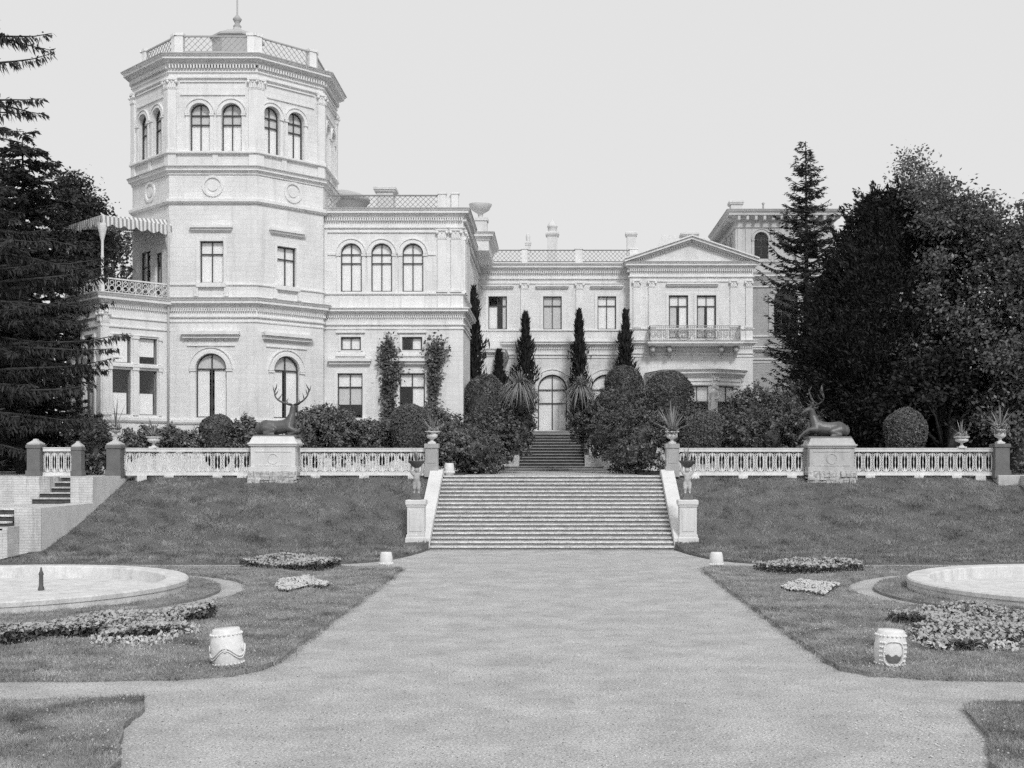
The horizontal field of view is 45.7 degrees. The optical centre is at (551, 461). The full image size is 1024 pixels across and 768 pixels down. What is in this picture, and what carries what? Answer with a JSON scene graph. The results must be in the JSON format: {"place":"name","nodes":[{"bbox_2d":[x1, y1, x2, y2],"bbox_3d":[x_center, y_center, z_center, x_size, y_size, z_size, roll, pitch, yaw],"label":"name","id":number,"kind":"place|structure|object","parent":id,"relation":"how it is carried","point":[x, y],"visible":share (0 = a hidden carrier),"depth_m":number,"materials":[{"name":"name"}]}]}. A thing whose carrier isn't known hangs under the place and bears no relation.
{"place":"outdoors","nodes":[
{"label":"outdoors","id":0,"kind":"place"},
{"bbox_2d":[0,689,146,767],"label":"lawn","id":1,"kind":"structure","parent":0,"point":[138,714],"depth_m":12.64,"materials":[{"name":"plant"}]},
{"bbox_2d":[0,563,407,681],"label":"lawn","id":2,"kind":"structure","parent":0,"point":[186,675],"depth_m":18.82,"materials":[{"name":"plant"}]},
{"bbox_2d":[0,599,217,646],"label":"flower bed","id":3,"kind":"object","parent":2,"relation":"on","point":[128,626],"visible":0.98,"depth_m":19.76,"materials":[{"name":"plant"}]},
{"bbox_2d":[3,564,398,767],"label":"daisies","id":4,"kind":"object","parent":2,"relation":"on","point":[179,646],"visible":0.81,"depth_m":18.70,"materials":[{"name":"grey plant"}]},
{"bbox_2d":[209,626,245,666],"bbox_3d":[-4.551,2.611,16.998,0.502,0.540,0.498,-5,0,0],"label":"pottery barrel","id":5,"kind":"object","parent":2,"relation":"on","point":[227,646],"visible":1,"depth_m":16.82,"materials":[{"name":"white ceramic"}]},
{"bbox_2d":[275,574,329,591],"bbox_3d":[-5.809,2.814,28.037,1.267,0.216,3.102,0,0,-18],"label":"flower bed","id":6,"kind":"object","parent":2,"relation":"on","point":[291,583],"visible":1,"depth_m":27.71,"materials":[{"name":"plant"}]},
{"bbox_2d":[0,475,439,564],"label":"lawn slope","id":7,"kind":"structure","parent":0,"point":[332,498],"depth_m":41.23,"materials":[{"name":"plant"}]},
{"bbox_2d":[247,436,303,482],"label":"stone plinth","id":8,"kind":"structure","parent":7,"relation":"on","point":[275,458],"depth_m":44.50,"materials":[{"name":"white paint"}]},
{"bbox_2d":[253,384,310,437],"bbox_3d":[-9.948,-1.878,45.000,2.129,1.996,0.840,0,0,0],"label":"stag statue","id":9,"kind":"object","parent":8,"relation":"on","point":[273,427],"visible":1,"depth_m":44.79,"materials":[{"name":"grey metal"}]},
{"bbox_2d":[0,433,1023,767],"bbox_3d":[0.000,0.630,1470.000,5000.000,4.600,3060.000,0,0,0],"label":"ground","id":10,"kind":"structure","parent":0,"point":[520,579],"depth_m":15.56,"materials":[{"name":"grey gravel"}]},
{"bbox_2d":[0,128,113,473],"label":"spruce tree","id":11,"kind":"object","parent":10,"relation":"on","point":[39,211],"visible":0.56,"depth_m":50.79,"materials":[{"name":"black plant"}]},
{"bbox_2d":[0,475,130,558],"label":"retaining wall","id":12,"kind":"structure","parent":10,"relation":"on","point":[38,513],"depth_m":40.61,"materials":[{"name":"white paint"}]},
{"bbox_2d":[25,439,45,475],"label":"stone pier","id":13,"kind":"structure","parent":12,"relation":"on","point":[35,454],"depth_m":42.97,"materials":[{"name":"stone"}]},
{"bbox_2d":[42,447,70,475],"bbox_3d":[-17.600,0.135,43.200,1.052,1.250,0.300,0,0,0],"label":"balustrade","id":14,"kind":"object","parent":12,"relation":"on","point":[54,472],"visible":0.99,"depth_m":43.18,"materials":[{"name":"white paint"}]},
{"bbox_2d":[70,441,85,475],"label":"stone pier","id":15,"kind":"structure","parent":12,"relation":"on","point":[78,448],"depth_m":43.03,"materials":[{"name":"stone"}]},
{"bbox_2d":[105,439,125,477],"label":"stone pier","id":16,"kind":"structure","parent":12,"relation":"on","point":[115,454],"depth_m":43.95,"materials":[{"name":"stone"}]},
{"bbox_2d":[0,31,134,460],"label":"spruce tree","id":17,"kind":"object","parent":10,"relation":"on","point":[11,351],"visible":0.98,"depth_m":45.45,"materials":[{"name":"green plant"}]},
{"bbox_2d":[38,166,126,290],"bbox_3d":[-24.635,-7.236,62.968,4.964,16.159,4.682,0,0,0],"label":"broadleaf tree","id":18,"kind":"object","parent":10,"relation":"on","point":[75,185],"visible":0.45,"depth_m":62.50,"materials":[{"name":"black plant"}]},
{"bbox_2d":[63,409,113,474],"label":"shrub","id":19,"kind":"object","parent":10,"relation":"on","point":[96,441],"visible":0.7,"depth_m":46.20,"materials":[{"name":"black plant"}]},
{"bbox_2d":[50,215,131,298],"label":"broadleaf tree","id":20,"kind":"object","parent":10,"relation":"on","point":[127,248],"visible":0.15,"depth_m":65.55,"materials":[{"name":"grey plant"}]},
{"bbox_2d":[0,564,188,613],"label":"fountain basin","id":21,"kind":"object","parent":10,"relation":"on","point":[73,586],"visible":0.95,"depth_m":27.80,"materials":[{"name":"stone"}]},
{"bbox_2d":[0,578,220,622],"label":"lawn ring","id":22,"kind":"object","parent":10,"relation":"on","point":[179,601],"visible":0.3,"depth_m":24.32,"materials":[{"name":"plant"}]},
{"bbox_2d":[124,448,154,481],"bbox_3d":[-15.185,0.135,44.640,1.147,1.250,0.300,0,0,-39],"label":"balustrade","id":23,"kind":"object","parent":10,"relation":"on","point":[138,474],"visible":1,"depth_m":44.57,"materials":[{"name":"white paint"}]},
{"bbox_2d":[117,421,205,462],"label":"shrub","id":24,"kind":"object","parent":10,"relation":"on","point":[174,437],"visible":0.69,"depth_m":47.96,"materials":[{"name":"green plant"}]},
{"bbox_2d":[153,448,250,477],"bbox_3d":[-12.950,0.135,45.000,3.674,1.250,0.300,0,0,0],"label":"balustrade","id":25,"kind":"object","parent":10,"relation":"on","point":[218,472],"visible":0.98,"depth_m":44.98,"materials":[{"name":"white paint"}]},
{"bbox_2d":[237,552,341,570],"bbox_3d":[-6.870,2.721,33.192,3.158,0.392,2.378,0,0,34],"label":"flower bed","id":26,"kind":"object","parent":10,"relation":"on","point":[294,560],"visible":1,"depth_m":32.61,"materials":[{"name":"plant"}]},
{"bbox_2d":[300,448,424,478],"bbox_3d":[-7.015,0.135,45.000,4.704,1.250,0.300,0,0,0],"label":"balustrade","id":27,"kind":"object","parent":10,"relation":"on","point":[351,472],"visible":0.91,"depth_m":44.98,"materials":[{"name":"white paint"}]},
{"bbox_2d":[55,0,845,473],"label":"palace","id":28,"kind":"structure","parent":10,"relation":"on","point":[267,254],"depth_m":55.51,"materials":[{"name":"white stone"}]},
{"bbox_2d":[191,105,209,150],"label":"window","id":29,"kind":"structure","parent":28,"relation":"in","point":[200,118],"depth_m":53.44,"materials":[{"name":"white glass"}]},
{"bbox_2d":[197,354,225,416],"bbox_3d":[-14.950,-3.320,53.357,1.340,2.800,0.095,0,0,0],"label":"window","id":30,"kind":"structure","parent":28,"relation":"in","point":[208,362],"depth_m":53.40,"materials":[{"name":"grey glass"}]},
{"bbox_2d":[201,242,222,282],"bbox_3d":[-14.930,-8.730,53.347,1.020,1.840,0.095,0,0,0],"label":"window","id":31,"kind":"structure","parent":28,"relation":"in","point":[211,252],"depth_m":53.38,"materials":[{"name":"white glass"}]},
{"bbox_2d":[222,105,241,150],"bbox_3d":[-14.060,-14.625,53.407,0.880,2.130,0.095,0,0,0],"label":"window","id":32,"kind":"structure","parent":28,"relation":"in","point":[231,116],"depth_m":53.44,"materials":[{"name":"white glass"}]},
{"bbox_2d":[264,108,277,154],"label":"window","id":33,"kind":"structure","parent":28,"relation":"in","point":[270,116],"depth_m":53.96,"materials":[{"name":"white glass"}]},
{"bbox_2d":[277,246,294,286],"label":"window","id":34,"kind":"structure","parent":28,"relation":"in","point":[285,256],"depth_m":54.37,"materials":[{"name":"white glass"}]},
{"bbox_2d":[274,357,297,417],"bbox_3d":[-11.990,-3.305,54.383,0.095,2.770,1.330,0,0,45],"label":"window","id":35,"kind":"structure","parent":28,"relation":"in","point":[287,365],"depth_m":54.37,"materials":[{"name":"grey glass"}]},
{"bbox_2d":[288,113,301,159],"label":"window","id":36,"kind":"structure","parent":28,"relation":"in","point":[294,124],"depth_m":54.85,"materials":[{"name":"white glass"}]},
{"bbox_2d":[338,374,361,417],"bbox_3d":[-9.327,-3.020,56.127,1.145,2.060,0.095,0,0,0],"label":"window","id":37,"kind":"structure","parent":28,"relation":"in","point":[349,385],"depth_m":56.16,"materials":[{"name":"white glass"}]},
{"bbox_2d":[341,244,361,291],"bbox_3d":[-9.272,-8.940,56.117,0.960,2.220,0.075,0,0,0],"label":"window","id":38,"kind":"structure","parent":28,"relation":"in","point":[351,258],"depth_m":56.15,"materials":[{"name":"white glass"}]},
{"bbox_2d":[371,244,391,291],"bbox_3d":[-7.868,-8.940,56.117,0.960,2.220,0.075,0,0,0],"label":"window","id":39,"kind":"structure","parent":28,"relation":"in","point":[381,256],"depth_m":56.15,"materials":[{"name":"white glass"}]},
{"bbox_2d":[372,331,410,470],"bbox_3d":[-7.416,-2.740,55.776,1.850,6.540,0.488,0,0,0],"label":"climbing plant","id":40,"kind":"object","parent":28,"relation":"attached to","point":[386,354],"visible":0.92,"depth_m":55.70,"materials":[{"name":"grey plant"}]},
{"bbox_2d":[400,374,424,408],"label":"window","id":41,"kind":"structure","parent":28,"relation":"in","point":[416,382],"depth_m":56.16,"materials":[{"name":"white glass"}]},
{"bbox_2d":[403,244,422,291],"bbox_3d":[-6.427,-8.940,56.117,0.960,2.220,0.075,0,0,0],"label":"window","id":42,"kind":"structure","parent":28,"relation":"in","point":[412,253],"depth_m":56.15,"materials":[{"name":"white glass"}]},
{"bbox_2d":[421,330,451,408],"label":"climbing plant","id":43,"kind":"object","parent":28,"relation":"attached to","point":[436,352],"visible":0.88,"depth_m":55.70,"materials":[{"name":"grey plant"}]},
{"bbox_2d":[543,297,561,328],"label":"window","id":44,"kind":"structure","parent":28,"relation":"in","point":[552,306],"depth_m":71.89,"materials":[{"name":"white glass"}]},
{"bbox_2d":[538,375,566,429],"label":"arched door","id":45,"kind":"structure","parent":28,"relation":"in","point":[550,417],"depth_m":71.89,"materials":[{"name":"grey glass"}]},
{"bbox_2d":[598,297,615,328],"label":"window","id":46,"kind":"structure","parent":28,"relation":"in","point":[606,305],"depth_m":71.89,"materials":[{"name":"white glass"}]},
{"bbox_2d":[669,296,687,338],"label":"window","id":47,"kind":"structure","parent":28,"relation":"in","point":[681,302],"depth_m":71.07,"materials":[{"name":"white glass"}]},
{"bbox_2d":[697,296,715,338],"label":"window","id":48,"kind":"structure","parent":28,"relation":"in","point":[709,302],"depth_m":71.07,"materials":[{"name":"white glass"}]},
{"bbox_2d":[444,470,487,474],"bbox_3d":[-4.150,0.545,55.750,1.500,0.170,17.500,0,0,0],"label":"planting bed","id":49,"kind":"object","parent":10,"relation":"on","point":[460,473],"visible":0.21,"depth_m":48.23,"materials":[{"name":"soil"}]},
{"bbox_2d":[421,400,471,469],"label":"shrub","id":50,"kind":"object","parent":49,"relation":"on","point":[447,440],"visible":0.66,"depth_m":48.85,"materials":[{"name":"grey plant"}]},
{"bbox_2d":[470,284,490,379],"bbox_3d":[-4.024,-4.186,61.993,1.792,9.831,1.879,0,0,-40],"label":"cypress tree","id":51,"kind":"object","parent":49,"relation":"on","point":[476,348],"visible":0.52,"depth_m":61.75,"materials":[{"name":"black plant"}]},
{"bbox_2d":[464,373,507,421],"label":"ball bush","id":52,"kind":"object","parent":49,"relation":"in","point":[481,391],"visible":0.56,"depth_m":56.27,"materials":[{"name":"grey plant"}]},
{"bbox_2d":[453,386,539,473],"bbox_3d":[-2.684,-1.369,54.072,3.440,4.688,11.440,0,0,9],"label":"shrub","id":53,"kind":"object","parent":49,"relation":"on","point":[493,442],"visible":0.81,"depth_m":53.11,"materials":[{"name":"grey plant"}]},
{"bbox_2d":[495,370,543,412],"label":"yucca plant","id":54,"kind":"object","parent":49,"relation":"in","point":[521,385],"visible":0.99,"depth_m":55.34,"materials":[{"name":"grey plant"}]},
{"bbox_2d":[0,251,1015,471],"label":"wood","id":55,"kind":"object","parent":10,"relation":"on","point":[8,465],"depth_m":64.43,"materials":[{"name":"black plant"}]},
{"bbox_2d":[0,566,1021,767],"bbox_3d":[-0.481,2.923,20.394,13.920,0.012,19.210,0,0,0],"label":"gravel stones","id":56,"kind":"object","parent":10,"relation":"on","point":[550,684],"visible":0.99,"depth_m":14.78,"materials":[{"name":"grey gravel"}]},
{"bbox_2d":[509,310,541,414],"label":"cypress tree","id":57,"kind":"object","parent":10,"relation":"on","point":[525,351],"visible":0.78,"depth_m":69.75,"materials":[{"name":"black plant"}]},
{"bbox_2d":[405,444,698,549],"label":"stone staircase","id":58,"kind":"structure","parent":10,"relation":"on","point":[557,512],"depth_m":42.16,"materials":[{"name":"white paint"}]},
{"bbox_2d":[495,431,609,470],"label":"garden staircase","id":59,"kind":"structure","parent":10,"relation":"on","point":[553,451],"depth_m":66.25,"materials":[{"name":"stone"}]},
{"bbox_2d":[563,307,594,430],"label":"cypress tree","id":60,"kind":"object","parent":10,"relation":"on","point":[579,354],"visible":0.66,"depth_m":69.78,"materials":[{"name":"black plant"}]},
{"bbox_2d":[610,307,639,370],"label":"cypress tree","id":61,"kind":"object","parent":10,"relation":"on","point":[625,348],"visible":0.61,"depth_m":69.77,"materials":[{"name":"black plant"}]},
{"bbox_2d":[618,470,659,474],"bbox_3d":[4.150,0.545,55.750,1.500,0.170,17.500,0,0,0],"label":"planting bed","id":62,"kind":"object","parent":10,"relation":"on","point":[648,473],"visible":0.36,"depth_m":48.23,"materials":[{"name":"soil"}]},
{"bbox_2d":[564,385,677,473],"bbox_3d":[3.581,-1.215,54.642,4.511,4.863,13.132,0,0,-8],"label":"shrub","id":63,"kind":"object","parent":62,"relation":"on","point":[624,433],"visible":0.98,"depth_m":52.64,"materials":[{"name":"grey plant"}]},
{"bbox_2d":[604,365,643,401],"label":"ball bush","id":64,"kind":"object","parent":62,"relation":"on","point":[620,378],"visible":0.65,"depth_m":62.29,"materials":[{"name":"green plant"}]},
{"bbox_2d":[643,370,694,445],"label":"ball bush","id":65,"kind":"object","parent":10,"relation":"on","point":[676,388],"visible":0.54,"depth_m":57.15,"materials":[{"name":"grey plant"}]},
{"bbox_2d":[666,398,734,467],"bbox_3d":[7.094,-1.266,55.408,4.428,3.355,2.579,0,0,28],"label":"shrub","id":66,"kind":"object","parent":10,"relation":"on","point":[680,439],"visible":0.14,"depth_m":55.53,"materials":[{"name":"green plant"}]},
{"bbox_2d":[679,448,803,478],"bbox_3d":[7.010,0.135,45.000,4.693,1.250,0.300,0,0,0],"label":"balustrade","id":67,"kind":"object","parent":10,"relation":"on","point":[743,474],"visible":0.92,"depth_m":44.98,"materials":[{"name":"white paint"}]},
{"bbox_2d":[755,141,844,397],"bbox_3d":[12.512,-7.558,59.973,4.921,16.577,5.008,0,0,0],"label":"spruce tree","id":68,"kind":"object","parent":10,"relation":"on","point":[808,249],"visible":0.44,"depth_m":59.77,"materials":[{"name":"black plant"}]},
{"bbox_2d":[752,556,865,573],"bbox_3d":[6.727,2.731,32.209,3.305,0.394,2.387,0,0,-30],"label":"flower bed","id":69,"kind":"object","parent":10,"relation":"on","point":[804,565],"visible":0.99,"depth_m":31.57,"materials":[{"name":"plant"}]},
{"bbox_2d":[690,471,1019,474],"bbox_3d":[11.200,0.530,50.625,12.600,0.200,10.550,0,0,0],"label":"planting bed","id":70,"kind":"object","parent":10,"relation":"on","point":[888,471],"visible":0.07,"depth_m":50.63,"materials":[{"name":"soil"}]},
{"bbox_2d":[685,409,722,463],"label":"ball bush","id":71,"kind":"object","parent":70,"relation":"on","point":[706,431],"visible":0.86,"depth_m":47.50,"materials":[{"name":"grey plant"}]},
{"bbox_2d":[719,379,796,470],"bbox_3d":[8.539,-1.203,51.563,3.551,4.732,5.684,0,0,0],"label":"shrub","id":72,"kind":"object","parent":70,"relation":"on","point":[752,422],"visible":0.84,"depth_m":50.51,"materials":[{"name":"grey plant"}]},
{"bbox_2d":[760,371,833,470],"bbox_3d":[10.824,-1.825,53.618,3.280,5.115,7.457,0,0,19],"label":"shrub","id":73,"kind":"object","parent":70,"relation":"on","point":[791,405],"visible":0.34,"depth_m":53.04,"materials":[{"name":"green plant"}]},
{"bbox_2d":[882,406,928,463],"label":"ball bush","id":74,"kind":"object","parent":70,"relation":"on","point":[906,427],"visible":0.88,"depth_m":46.96,"materials":[{"name":"grey plant"}]},
{"bbox_2d":[782,176,1004,471],"bbox_3d":[15.099,-5.852,55.314,9.615,13.564,10.453,0,0,0],"label":"yew tree","id":75,"kind":"object","parent":10,"relation":"on","point":[873,242],"visible":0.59,"depth_m":53.03,"materials":[{"name":"black plant"}]},
{"bbox_2d":[854,448,964,477],"bbox_3d":[13.250,0.135,45.000,4.171,1.250,0.300,0,0,0],"label":"balustrade","id":76,"kind":"object","parent":10,"relation":"on","point":[915,473],"visible":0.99,"depth_m":44.98,"materials":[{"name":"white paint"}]},
{"bbox_2d":[879,143,962,299],"bbox_3d":[19.458,-8.024,63.974,5.047,17.536,4.844,0,0,0],"label":"broadleaf tree","id":77,"kind":"object","parent":10,"relation":"on","point":[911,167],"visible":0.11,"depth_m":63.66,"materials":[{"name":"grey plant"}]},
{"bbox_2d":[857,333,1009,471],"bbox_3d":[16.234,-2.127,50.429,7.286,6.253,5.348,0,0,0],"label":"broadleaf tree","id":78,"kind":"object","parent":10,"relation":"on","point":[957,381],"visible":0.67,"depth_m":49.75,"materials":[{"name":"black plant"}]},
{"bbox_2d":[873,577,1018,609],"bbox_3d":[12.335,2.910,26.603,10.240,0.080,10.228,0,0,0],"label":"lawn ring","id":79,"kind":"object","parent":10,"relation":"on","point":[899,597],"visible":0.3,"depth_m":25.97,"materials":[{"name":"plant"}]},
{"bbox_2d":[873,168,1023,470],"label":"broadleaf tree","id":80,"kind":"object","parent":10,"relation":"on","point":[956,222],"visible":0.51,"depth_m":51.65,"materials":[{"name":"black plant"}]},
{"bbox_2d":[906,564,1023,608],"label":"fountain basin","id":81,"kind":"object","parent":10,"relation":"on","point":[994,583],"visible":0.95,"depth_m":28.12,"materials":[{"name":"stone"}]},
{"bbox_2d":[964,448,992,480],"bbox_3d":[15.760,0.135,44.740,1.072,1.250,0.300,0,0,29],"label":"balustrade","id":82,"kind":"object","parent":10,"relation":"on","point":[978,473],"visible":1,"depth_m":44.68,"materials":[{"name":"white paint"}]},
{"bbox_2d":[952,326,1023,474],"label":"broadleaf tree","id":83,"kind":"object","parent":10,"relation":"on","point":[1013,391],"visible":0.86,"depth_m":48.47,"materials":[{"name":"black plant"}]},
{"bbox_2d":[958,192,1023,395],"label":"broadleaf tree","id":84,"kind":"object","parent":10,"relation":"on","point":[1010,268],"visible":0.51,"depth_m":50.20,"materials":[{"name":"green plant"}]},
{"bbox_2d":[991,475,1023,486],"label":"retaining wall","id":85,"kind":"structure","parent":10,"relation":"on","point":[1005,480],"depth_m":44.00,"materials":[{"name":"stone"}]},
{"bbox_2d":[989,444,1010,477],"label":"stone pier","id":86,"kind":"structure","parent":85,"relation":"on","point":[1000,459],"depth_m":44.19,"materials":[{"name":"stone"}]},
{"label":"planting bed","id":87,"kind":"structure","parent":10,"relation":"on","visible":0},
{"bbox_2d":[198,413,234,468],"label":"ball bush","id":88,"kind":"object","parent":87,"relation":"on","point":[216,430],"visible":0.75,"depth_m":48.50,"materials":[{"name":"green plant"}]},
{"bbox_2d":[227,411,259,467],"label":"shrub","id":89,"kind":"object","parent":87,"relation":"on","point":[244,431],"visible":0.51,"depth_m":48.60,"materials":[{"name":"grey plant"}]},
{"bbox_2d":[282,400,340,467],"bbox_3d":[-9.793,-1.069,49.381,2.386,3.042,4.148,0,0,0],"label":"shrub","id":90,"kind":"object","parent":87,"relation":"on","point":[309,422],"visible":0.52,"depth_m":49.72,"materials":[{"name":"grey plant"}]},
{"bbox_2d":[320,408,385,467],"bbox_3d":[-7.992,-0.928,48.944,2.663,2.455,2.087,0,0,0],"label":"shrub","id":91,"kind":"object","parent":87,"relation":"on","point":[345,429],"visible":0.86,"depth_m":48.57,"materials":[{"name":"grey plant"}]},
{"bbox_2d":[390,403,429,462],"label":"ball bush","id":92,"kind":"object","parent":87,"relation":"on","point":[406,432],"visible":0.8,"depth_m":48.46,"materials":[{"name":"grey plant"}]},
{"bbox_2d":[0,0,1023,432],"label":"sky","id":93,"kind":"structure","parent":0,"point":[603,120],"materials":[{"name":"white"}]},
{"bbox_2d":[675,471,1023,564],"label":"lawn slope","id":94,"kind":"structure","parent":0,"point":[798,508],"depth_m":41.49,"materials":[{"name":"plant"}]},
{"bbox_2d":[801,438,857,482],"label":"stone plinth","id":95,"kind":"structure","parent":94,"relation":"on","point":[828,460],"depth_m":44.48,"materials":[{"name":"white stone"}]},
{"bbox_2d":[798,386,851,439],"bbox_3d":[10.115,-1.805,44.937,1.930,2.023,1.379,0,0,14],"label":"stag statue","id":96,"kind":"object","parent":95,"relation":"on","point":[838,429],"visible":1,"depth_m":44.78,"materials":[{"name":"grey metal"}]},
{"bbox_2d":[697,563,1023,681],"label":"lawn","id":97,"kind":"structure","parent":0,"point":[962,677],"depth_m":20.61,"materials":[{"name":"plant"}]},
{"bbox_2d":[780,578,839,595],"bbox_3d":[5.840,2.812,27.364,1.232,0.222,3.169,0,0,23],"label":"flower bed","id":98,"kind":"object","parent":97,"relation":"on","point":[822,587],"visible":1,"depth_m":26.93,"materials":[{"name":"plant"}]},
{"bbox_2d":[873,628,906,666],"bbox_3d":[4.741,2.620,16.995,0.450,0.520,0.458,2,0,0],"label":"pottery barrel","id":99,"kind":"object","parent":97,"relation":"on","point":[890,646],"visible":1,"depth_m":16.82,"materials":[{"name":"grey ceramic"}]},
{"bbox_2d":[887,599,1023,651],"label":"flower bed","id":100,"kind":"object","parent":97,"relation":"on","point":[957,626],"visible":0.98,"depth_m":19.71,"materials":[{"name":"plant"}]},
{"bbox_2d":[961,697,1023,767],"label":"lawn","id":101,"kind":"structure","parent":0,"point":[992,764],"depth_m":12.83,"materials":[{"name":"plant"}]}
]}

